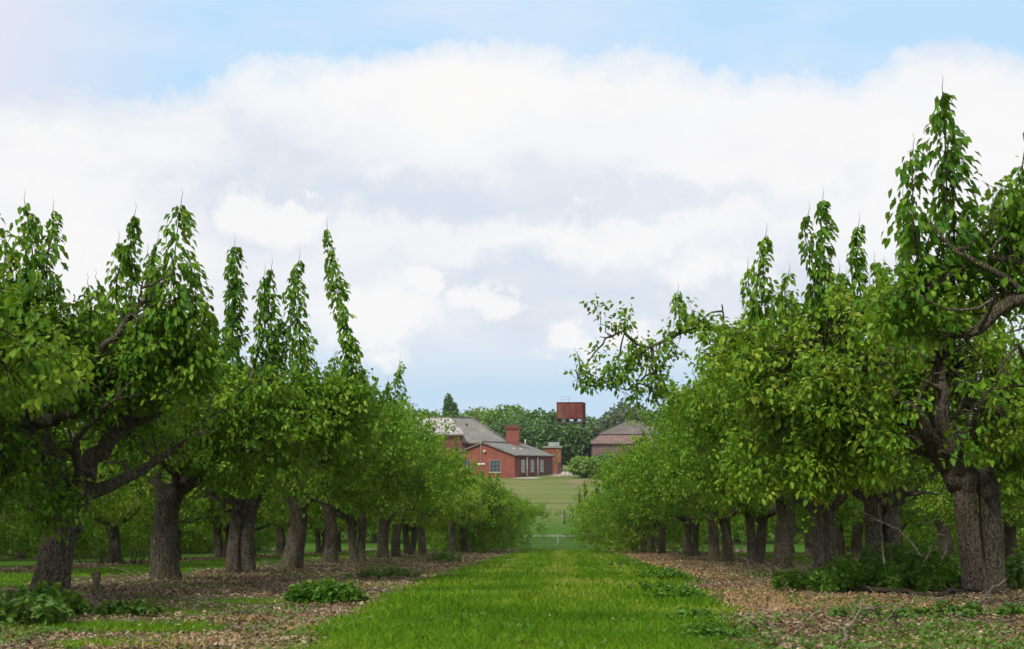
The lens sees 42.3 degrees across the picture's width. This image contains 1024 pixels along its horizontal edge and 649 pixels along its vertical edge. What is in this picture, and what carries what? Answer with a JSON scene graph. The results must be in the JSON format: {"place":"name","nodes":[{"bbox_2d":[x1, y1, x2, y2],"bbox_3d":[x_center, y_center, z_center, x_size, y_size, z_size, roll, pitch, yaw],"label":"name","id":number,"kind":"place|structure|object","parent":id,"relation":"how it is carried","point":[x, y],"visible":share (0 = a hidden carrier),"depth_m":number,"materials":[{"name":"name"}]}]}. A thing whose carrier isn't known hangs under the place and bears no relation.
{"place":"outdoors","nodes":[
{"label":"outdoors","id":0,"kind":"place"},
{"bbox_2d":[0,465,1023,648],"bbox_3d":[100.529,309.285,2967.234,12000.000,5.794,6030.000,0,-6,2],"label":"ground","id":1,"kind":"structure","parent":0,"point":[555,492],"depth_m":36.20,"materials":[{"name":"green plant"}]},
{"bbox_2d":[0,588,77,626],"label":"weed clump","id":2,"kind":"object","parent":1,"relation":"on","point":[37,610],"visible":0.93,"depth_m":9.20,"materials":[{"name":"green plant"}]},
{"bbox_2d":[0,501,87,559],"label":"pear tree","id":3,"kind":"object","parent":1,"relation":"on","point":[22,533],"visible":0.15,"depth_m":35.26,"materials":[{"name":"green plant"}]},
{"bbox_2d":[0,580,89,615],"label":"weed clump","id":4,"kind":"object","parent":1,"relation":"on","point":[76,603],"visible":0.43,"depth_m":10.12,"materials":[{"name":"green plant"}]},
{"bbox_2d":[0,423,109,515],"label":"pear tree","id":5,"kind":"object","parent":1,"relation":"on","point":[12,501],"visible":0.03,"depth_m":23.35,"materials":[{"name":"green plant"}]},
{"bbox_2d":[0,214,116,421],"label":"pear tree","id":6,"kind":"object","parent":1,"relation":"on","point":[14,361],"visible":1,"depth_m":10.27,"materials":[{"name":"green plant"}]},
{"bbox_2d":[0,500,141,558],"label":"pear tree","id":7,"kind":"object","parent":1,"relation":"on","point":[24,554],"visible":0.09,"depth_m":38.96,"materials":[{"name":"green plant"}]},
{"bbox_2d":[1,513,151,557],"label":"pear tree","id":8,"kind":"object","parent":1,"relation":"on","point":[85,540],"visible":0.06,"depth_m":41.73,"materials":[{"name":"green plant"}]},
{"bbox_2d":[0,419,196,536],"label":"pear tree","id":9,"kind":"object","parent":1,"relation":"on","point":[103,503],"visible":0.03,"depth_m":27.78,"materials":[{"name":"green plant"}]},
{"bbox_2d":[77,493,152,554],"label":"pear tree","id":10,"kind":"object","parent":1,"relation":"on","point":[137,538],"visible":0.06,"depth_m":46.77,"materials":[{"name":"green plant"}]},
{"bbox_2d":[29,571,204,612],"bbox_3d":[-3.192,2.220,10.731,1.477,0.419,0.741,0,-6,2],"label":"brushwood heap","id":11,"kind":"object","parent":1,"relation":"on","point":[93,600],"visible":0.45,"depth_m":10.70,"materials":[{"name":"brown wood"}]},
{"bbox_2d":[0,188,239,592],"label":"pear tree","id":12,"kind":"object","parent":1,"relation":"on","point":[153,350],"visible":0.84,"depth_m":13.49,"materials":[{"name":"green plant"}]},
{"bbox_2d":[86,597,165,617],"bbox_3d":[-3.004,2.215,10.327,0.611,0.177,0.547,0,-6,2],"label":"weed clump","id":13,"kind":"object","parent":1,"relation":"on","point":[137,608],"visible":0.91,"depth_m":10.24,"materials":[{"name":"green plant"}]},
{"bbox_2d":[16,464,237,562],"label":"pear tree","id":14,"kind":"object","parent":1,"relation":"on","point":[122,518],"visible":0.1,"depth_m":32.12,"materials":[{"name":"green plant"}]},
{"bbox_2d":[73,532,184,564],"bbox_3d":[-9.215,5.243,30.882,3.101,0.767,1.672,0,-6,2],"label":"dead bush","id":15,"kind":"object","parent":1,"relation":"on","point":[133,561],"visible":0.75,"depth_m":30.96,"materials":[{"name":"brown plant"}]},
{"bbox_2d":[91,572,224,600],"bbox_3d":[-3.466,2.588,12.956,1.308,0.341,0.094,0,-6,-1],"label":"stump post","id":16,"kind":"object","parent":1,"relation":"on","point":[96,576],"visible":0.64,"depth_m":12.92,"materials":[{"name":"brown wood"}]},
{"bbox_2d":[92,507,225,553],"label":"pear tree","id":17,"kind":"object","parent":1,"relation":"on","point":[195,543],"visible":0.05,"depth_m":52.01,"materials":[{"name":"green plant"}]},
{"bbox_2d":[124,521,224,553],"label":"pear tree","id":18,"kind":"object","parent":1,"relation":"on","point":[185,550],"visible":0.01,"depth_m":55.34,"materials":[{"name":"green plant"}]},
{"bbox_2d":[96,479,257,559],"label":"pear tree","id":19,"kind":"object","parent":1,"relation":"on","point":[207,513],"visible":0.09,"depth_m":36.50,"materials":[{"name":"green plant"}]},
{"bbox_2d":[143,479,287,557],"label":"pear tree","id":20,"kind":"object","parent":1,"relation":"on","point":[220,550],"visible":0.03,"depth_m":41.16,"materials":[{"name":"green plant"}]},
{"bbox_2d":[52,216,399,580],"bbox_3d":[-4.174,1.117,18.700,5.066,5.280,4.913,4,-7,-36],"label":"pear tree","id":21,"kind":"object","parent":1,"relation":"on","point":[269,399],"visible":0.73,"depth_m":18.19,"materials":[{"name":"green plant"}]},
{"bbox_2d":[204,524,286,550],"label":"pear tree","id":22,"kind":"object","parent":1,"relation":"on","point":[265,540],"visible":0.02,"depth_m":64.78,"materials":[{"name":"green plant"}]},
{"bbox_2d":[197,498,322,555],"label":"pear tree","id":23,"kind":"object","parent":1,"relation":"on","point":[267,525],"visible":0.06,"depth_m":45.08,"materials":[{"name":"green plant"}]},
{"bbox_2d":[128,351,430,573],"bbox_3d":[-4.318,2.399,23.226,5.636,4.186,5.145,0,-6,2],"label":"pear tree","id":24,"kind":"object","parent":1,"relation":"on","point":[240,556],"visible":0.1,"depth_m":23.07,"materials":[{"name":"green plant"}]},
{"bbox_2d":[222,500,342,554],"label":"pear tree","id":25,"kind":"object","parent":1,"relation":"on","point":[281,541],"visible":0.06,"depth_m":49.87,"materials":[{"name":"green plant"}]},
{"bbox_2d":[254,526,324,549],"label":"pear tree","id":26,"kind":"object","parent":1,"relation":"on","point":[312,537],"visible":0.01,"depth_m":68.86,"materials":[{"name":"green plant"}]},
{"bbox_2d":[281,577,369,604],"bbox_3d":[-1.755,2.519,12.477,0.807,0.287,0.866,3,-7,-27],"label":"nettle clump","id":27,"kind":"object","parent":1,"relation":"on","point":[326,590],"visible":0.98,"depth_m":12.27,"materials":[{"name":"green plant"}]},
{"bbox_2d":[309,516,373,552],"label":"pear tree","id":28,"kind":"object","parent":1,"relation":"on","point":[319,546],"visible":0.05,"depth_m":58.71,"materials":[{"name":"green plant"}]},
{"bbox_2d":[229,402,467,562],"bbox_3d":[-4.367,3.776,32.064,6.554,4.278,6.187,-1,-6,6],"label":"pear tree","id":29,"kind":"object","parent":1,"relation":"on","point":[330,553],"visible":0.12,"depth_m":31.79,"materials":[{"name":"green plant"}]},
{"bbox_2d":[252,355,467,568],"bbox_3d":[-3.893,2.929,27.778,5.855,4.634,5.103,0,-6,2],"label":"pear tree","id":30,"kind":"object","parent":1,"relation":"on","point":[293,551],"visible":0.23,"depth_m":27.36,"materials":[{"name":"green plant"}]},
{"bbox_2d":[267,454,463,560],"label":"pear tree","id":31,"kind":"object","parent":1,"relation":"on","point":[357,552],"visible":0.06,"depth_m":36.15,"materials":[{"name":"green plant"}]},
{"bbox_2d":[321,523,430,543],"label":"pear tree","id":32,"kind":"object","parent":1,"relation":"on","point":[373,537],"visible":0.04,"depth_m":81.75,"materials":[{"name":"green plant"}]},
{"bbox_2d":[344,565,421,578],"bbox_3d":[-1.936,3.840,20.451,1.228,0.303,1.438,-3,-7,30],"label":"weed clump","id":33,"kind":"object","parent":1,"relation":"on","point":[391,571],"visible":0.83,"depth_m":20.14,"materials":[{"name":"green plant"}]},
{"bbox_2d":[311,470,481,556],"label":"pear tree","id":34,"kind":"object","parent":1,"relation":"on","point":[395,540],"visible":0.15,"depth_m":45.00,"materials":[{"name":"green plant"}]},
{"bbox_2d":[346,422,489,557],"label":"pear tree","id":35,"kind":"object","parent":1,"relation":"on","point":[382,540],"visible":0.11,"depth_m":40.55,"materials":[{"name":"green plant"}]},
{"bbox_2d":[357,474,483,554],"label":"pear tree","id":36,"kind":"object","parent":1,"relation":"on","point":[409,549],"visible":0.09,"depth_m":49.52,"materials":[{"name":"green plant"}]},
{"bbox_2d":[416,418,463,453],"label":"sheeted barn","id":37,"kind":"structure","parent":1,"relation":"on","point":[450,439],"depth_m":200.07,"materials":[{"name":"grey brick"}]},
{"bbox_2d":[377,468,507,553],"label":"pear tree","id":38,"kind":"object","parent":1,"relation":"on","point":[422,549],"visible":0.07,"depth_m":53.89,"materials":[{"name":"green plant"}]},
{"bbox_2d":[426,548,462,561],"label":"weed clump","id":39,"kind":"object","parent":1,"relation":"on","point":[444,555],"visible":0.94,"depth_m":34.87,"materials":[{"name":"green plant"}]},
{"bbox_2d":[441,392,452,416],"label":"poplar","id":40,"kind":"object","parent":1,"relation":"on","point":[448,401],"visible":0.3,"depth_m":267.84,"materials":[{"name":"green plant"}]},
{"bbox_2d":[415,417,505,449],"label":"hipped hall","id":41,"kind":"structure","parent":1,"relation":"on","point":[474,430],"depth_m":206.43,"materials":[{"name":"grey brick"}]},
{"bbox_2d":[407,469,530,552],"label":"pear tree","id":42,"kind":"object","parent":1,"relation":"on","point":[496,491],"visible":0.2,"depth_m":58.30,"materials":[{"name":"green plant"}]},
{"bbox_2d":[392,492,548,552],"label":"pear tree","id":43,"kind":"object","parent":1,"relation":"on","point":[463,535],"visible":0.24,"depth_m":62.26,"materials":[{"name":"green plant"}]},
{"bbox_2d":[409,500,547,550],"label":"pear tree","id":44,"kind":"object","parent":1,"relation":"on","point":[506,531],"visible":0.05,"depth_m":67.06,"materials":[{"name":"green plant"}]},
{"bbox_2d":[459,406,502,424],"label":"broadleaf tree","id":45,"kind":"object","parent":1,"relation":"on","point":[483,416],"visible":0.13,"depth_m":259.62,"materials":[{"name":"green plant"}]},
{"bbox_2d":[425,502,561,550],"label":"pear tree","id":46,"kind":"object","parent":1,"relation":"on","point":[524,546],"visible":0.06,"depth_m":71.26,"materials":[{"name":"green plant"}]},
{"bbox_2d":[486,418,519,438],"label":"broadleaf tree","id":47,"kind":"object","parent":1,"relation":"on","point":[498,427],"visible":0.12,"depth_m":247.42,"materials":[{"name":"green plant"}]},
{"bbox_2d":[452,439,555,477],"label":"brick farm range","id":48,"kind":"structure","parent":1,"relation":"on","point":[505,459],"depth_m":185.98,"materials":[{"name":"red brick"}]},
{"bbox_2d":[505,425,519,446],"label":"chimney stack","id":49,"kind":"object","parent":48,"relation":"on","point":[512,434],"visible":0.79,"depth_m":197.62,"materials":[{"name":"red brick"}]},
{"bbox_2d":[485,404,527,424],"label":"broadleaf tree","id":50,"kind":"object","parent":1,"relation":"on","point":[509,412],"visible":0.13,"depth_m":261.62,"materials":[{"name":"green plant"}]},
{"bbox_2d":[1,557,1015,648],"bbox_3d":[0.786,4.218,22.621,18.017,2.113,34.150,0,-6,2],"label":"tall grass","id":51,"kind":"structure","parent":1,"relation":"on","point":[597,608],"depth_m":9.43,"materials":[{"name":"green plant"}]},
{"bbox_2d":[0,556,1022,648],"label":"scattered twigs","id":52,"kind":"object","parent":1,"relation":"on","point":[314,620],"visible":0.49,"depth_m":12.90,"materials":[{"name":"brown wood"}]},
{"bbox_2d":[0,547,1023,648],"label":"grass","id":53,"kind":"structure","parent":1,"relation":"on","point":[397,633],"depth_m":10.50,"materials":[{"name":"green plant"}]},
{"bbox_2d":[0,549,1023,648],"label":"leaf litter","id":54,"kind":"object","parent":1,"relation":"on","point":[345,604],"visible":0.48,"depth_m":11.72,"materials":[{"name":"brown plant"}]},
{"bbox_2d":[0,555,1023,648],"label":"weeds","id":55,"kind":"object","parent":1,"relation":"on","point":[924,633],"visible":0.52,"depth_m":8.28,"materials":[{"name":"green plant"}]},
{"bbox_2d":[517,420,539,447],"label":"broadleaf tree","id":56,"kind":"object","parent":1,"relation":"on","point":[527,432],"visible":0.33,"depth_m":242.93,"materials":[{"name":"green plant"}]},
{"bbox_2d":[516,407,545,424],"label":"broadleaf tree","id":57,"kind":"object","parent":1,"relation":"on","point":[534,415],"visible":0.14,"depth_m":255.59,"materials":[{"name":"green plant"}]},
{"bbox_2d":[533,409,567,427],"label":"broadleaf tree","id":58,"kind":"object","parent":1,"relation":"on","point":[549,417],"visible":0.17,"depth_m":250.01,"materials":[{"name":"green plant"}]},
{"bbox_2d":[501,534,601,548],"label":"fence","id":59,"kind":"object","parent":1,"relation":"on","point":[557,536],"visible":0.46,"depth_m":75.08,"materials":[{"name":"grey wood"}]},
{"bbox_2d":[534,423,569,468],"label":"broadleaf tree","id":60,"kind":"object","parent":1,"relation":"on","point":[547,433],"visible":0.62,"depth_m":219.66,"materials":[{"name":"green plant"}]},
{"bbox_2d":[543,442,561,473],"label":"brick block","id":61,"kind":"structure","parent":1,"relation":"on","point":[551,447],"depth_m":207.85,"materials":[{"name":"red brick"}]},
{"bbox_2d":[556,396,585,470],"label":"water tower","id":62,"kind":"structure","parent":1,"relation":"on","point":[574,411],"depth_m":229.34,"materials":[{"name":"metal"}]},
{"bbox_2d":[564,423,591,465],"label":"broadleaf tree","id":63,"kind":"object","parent":1,"relation":"on","point":[580,439],"visible":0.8,"depth_m":220.81,"materials":[{"name":"green plant"}]},
{"bbox_2d":[566,455,602,477],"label":"bush","id":64,"kind":"object","parent":1,"relation":"on","point":[581,466],"visible":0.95,"depth_m":183.57,"materials":[{"name":"green plant"}]},
{"bbox_2d":[586,425,607,456],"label":"broadleaf tree","id":65,"kind":"object","parent":1,"relation":"on","point":[594,431],"visible":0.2,"depth_m":223.43,"materials":[{"name":"green plant"}]},
{"bbox_2d":[593,398,654,428],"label":"broadleaf tree","id":66,"kind":"object","parent":1,"relation":"on","point":[608,420],"visible":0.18,"depth_m":254.39,"materials":[{"name":"green plant"}]},
{"bbox_2d":[590,421,668,456],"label":"brown roofed barn","id":67,"kind":"structure","parent":1,"relation":"on","point":[609,438],"depth_m":214.01,"materials":[{"name":"brick"}]},
{"bbox_2d":[563,490,704,551],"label":"pear tree","id":68,"kind":"object","parent":1,"relation":"on","point":[578,499],"visible":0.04,"depth_m":68.23,"materials":[{"name":"green plant"}]},
{"bbox_2d":[561,488,719,552],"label":"pear tree","id":69,"kind":"object","parent":1,"relation":"on","point":[642,547],"visible":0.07,"depth_m":63.78,"materials":[{"name":"green plant"}]},
{"bbox_2d":[587,483,706,553],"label":"pear tree","id":70,"kind":"object","parent":1,"relation":"on","point":[630,520],"visible":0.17,"depth_m":54.61,"materials":[{"name":"green plant"}]},
{"bbox_2d":[626,579,673,590],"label":"weed clump","id":71,"kind":"object","parent":1,"relation":"on","point":[645,583],"visible":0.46,"depth_m":15.24,"materials":[{"name":"green plant"}]},
{"bbox_2d":[566,480,738,553],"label":"pear tree","id":72,"kind":"object","parent":1,"relation":"on","point":[649,537],"visible":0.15,"depth_m":59.04,"materials":[{"name":"green plant"}]},
{"bbox_2d":[594,484,730,554],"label":"pear tree","id":73,"kind":"object","parent":1,"relation":"on","point":[625,508],"visible":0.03,"depth_m":50.97,"materials":[{"name":"green plant"}]},
{"bbox_2d":[636,566,688,579],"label":"weed clump","id":74,"kind":"object","parent":1,"relation":"on","point":[666,572],"visible":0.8,"depth_m":19.57,"materials":[{"name":"green plant"}]},
{"bbox_2d":[651,583,708,600],"bbox_3d":[1.657,2.669,13.154,0.619,0.219,0.801,0,-6,2],"label":"weed clump","id":75,"kind":"object","parent":1,"relation":"on","point":[681,591],"visible":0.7,"depth_m":12.90,"materials":[{"name":"green plant"}]},
{"bbox_2d":[604,435,757,556],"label":"pear tree","id":76,"kind":"object","parent":1,"relation":"on","point":[692,548],"visible":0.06,"depth_m":46.13,"materials":[{"name":"green plant"}]},
{"bbox_2d":[587,430,777,558],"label":"pear tree","id":77,"kind":"object","parent":1,"relation":"on","point":[713,541],"visible":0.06,"depth_m":41.64,"materials":[{"name":"green plant"}]},
{"bbox_2d":[661,605,721,621],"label":"weed clump","id":78,"kind":"object","parent":1,"relation":"on","point":[680,610],"visible":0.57,"depth_m":9.60,"materials":[{"name":"green plant"}]},
{"bbox_2d":[598,431,806,561],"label":"pear tree","id":79,"kind":"object","parent":1,"relation":"on","point":[723,519],"visible":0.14,"depth_m":37.33,"materials":[{"name":"green plant"}]},
{"bbox_2d":[678,619,741,640],"bbox_3d":[1.188,1.860,8.035,0.418,0.158,0.584,0,-6,2],"label":"weed clump","id":80,"kind":"object","parent":1,"relation":"on","point":[714,627],"visible":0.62,"depth_m":7.88,"materials":[{"name":"green plant"}]},
{"bbox_2d":[606,424,846,564],"bbox_3d":[5.864,3.945,33.198,7.089,4.487,5.389,0,-6,-1],"label":"pear tree","id":81,"kind":"object","parent":1,"relation":"on","point":[755,553],"visible":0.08,"depth_m":32.90,"materials":[{"name":"green plant"}]},
{"bbox_2d":[700,522,773,543],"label":"pear tree","id":82,"kind":"object","parent":1,"relation":"on","point":[736,537],"visible":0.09,"depth_m":80.85,"materials":[{"name":"green plant"}]},
{"bbox_2d":[624,407,885,568],"bbox_3d":[5.411,3.288,28.833,5.978,4.293,5.114,5,-8,-39],"label":"pear tree","id":83,"kind":"object","parent":1,"relation":"on","point":[784,538],"visible":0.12,"depth_m":28.36,"materials":[{"name":"green plant"}]},
{"bbox_2d":[563,287,995,564],"bbox_3d":[4.309,1.782,19.603,7.120,4.252,5.518,0,-6,2],"label":"pear tree","id":84,"kind":"object","parent":1,"relation":"on","point":[714,423],"visible":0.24,"depth_m":18.34,"materials":[{"name":"green plant"}]},
{"bbox_2d":[626,369,943,570],"bbox_3d":[5.137,2.565,24.250,5.961,4.240,5.369,0,-6,2],"label":"pear tree","id":85,"kind":"object","parent":1,"relation":"on","point":[823,542],"visible":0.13,"depth_m":23.97,"materials":[{"name":"green plant"}]},
{"bbox_2d":[755,515,852,554],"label":"pear tree","id":86,"kind":"object","parent":1,"relation":"on","point":[808,540],"visible":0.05,"depth_m":51.55,"materials":[{"name":"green plant"}]},
{"bbox_2d":[774,501,917,555],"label":"pear tree","id":87,"kind":"object","parent":1,"relation":"on","point":[839,541],"visible":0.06,"depth_m":47.29,"materials":[{"name":"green plant"}]},
{"bbox_2d":[678,189,1023,593],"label":"pear tree","id":88,"kind":"object","parent":1,"relation":"on","point":[799,380],"visible":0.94,"depth_m":14.66,"materials":[{"name":"green plant"}]},
{"bbox_2d":[796,498,919,558],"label":"pear tree","id":89,"kind":"object","parent":1,"relation":"on","point":[856,541],"visible":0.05,"depth_m":43.12,"materials":[{"name":"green plant"}]},
{"bbox_2d":[769,556,947,593],"bbox_3d":[3.995,2.936,15.450,2.024,0.473,1.644,0,-6,2],"label":"nettle bed","id":90,"kind":"object","parent":1,"relation":"on","point":[833,579],"visible":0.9,"depth_m":15.11,"materials":[{"name":"green plant"}]},
{"bbox_2d":[840,595,906,644],"bbox_3d":[2.579,2.049,9.356,0.396,0.158,4.321,-2,-6,18],"label":"fallen branch","id":91,"kind":"object","parent":1,"relation":"on","point":[851,624],"visible":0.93,"depth_m":8.96,"materials":[{"name":"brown wood"}]},
{"bbox_2d":[834,526,930,551],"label":"pear tree","id":92,"kind":"object","parent":1,"relation":"on","point":[848,540],"visible":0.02,"depth_m":56.47,"materials":[{"name":"green plant"}]},
{"bbox_2d":[817,539,960,592],"bbox_3d":[4.705,2.940,16.052,1.955,0.678,1.886,0,-6,2],"label":"nettle bed","id":93,"kind":"object","parent":1,"relation":"on","point":[948,570],"visible":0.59,"depth_m":15.71,"materials":[{"name":"green plant"}]},
{"bbox_2d":[832,479,955,546],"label":"pear tree","id":94,"kind":"object","parent":1,"relation":"on","point":[850,510],"visible":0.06,"depth_m":38.43,"materials":[{"name":"green plant"}]},
{"bbox_2d":[829,582,983,597],"bbox_3d":[4.584,2.927,14.576,1.886,0.204,1.882,0,-6,2],"label":"fallen branch","id":95,"kind":"object","parent":1,"relation":"on","point":[948,591],"visible":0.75,"depth_m":14.39,"materials":[{"name":"brown wood"}]},
{"bbox_2d":[826,599,1023,619],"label":"weed clump","id":96,"kind":"object","parent":1,"relation":"on","point":[968,608],"visible":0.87,"depth_m":10.17,"materials":[{"name":"green plant"}]},
{"bbox_2d":[901,517,957,554],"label":"pear tree","id":97,"kind":"object","parent":1,"relation":"on","point":[907,535],"visible":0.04,"depth_m":51.02,"materials":[{"name":"green plant"}]},
{"bbox_2d":[904,504,958,556],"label":"pear tree","id":98,"kind":"object","parent":1,"relation":"on","point":[927,533],"visible":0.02,"depth_m":46.80,"materials":[{"name":"green plant"}]},
{"bbox_2d":[847,458,1023,563],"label":"pear tree","id":99,"kind":"object","parent":1,"relation":"on","point":[939,525],"visible":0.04,"depth_m":34.12,"materials":[{"name":"green plant"}]},
{"bbox_2d":[852,74,1023,470],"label":"pear tree","id":100,"kind":"object","parent":1,"relation":"on","point":[911,306],"visible":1,"depth_m":10.90,"materials":[{"name":"green plant"}]},
{"bbox_2d":[915,469,1023,568],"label":"pear tree","id":101,"kind":"object","parent":1,"relation":"on","point":[1010,537],"visible":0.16,"depth_m":29.68,"materials":[{"name":"green plant"}]},
{"bbox_2d":[921,445,1023,518],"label":"pear tree","id":102,"kind":"object","parent":1,"relation":"on","point":[1010,489],"visible":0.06,"depth_m":25.19,"materials":[{"name":"green plant"}]},
{"bbox_2d":[953,548,1023,588],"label":"nettle bed","id":103,"kind":"object","parent":1,"relation":"on","point":[1018,576],"visible":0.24,"depth_m":15.93,"materials":[{"name":"green plant"}]},
{"bbox_2d":[0,0,1023,444],"label":"sky","id":104,"kind":"structure","parent":0,"point":[479,171],"materials":[{"name":"white"}]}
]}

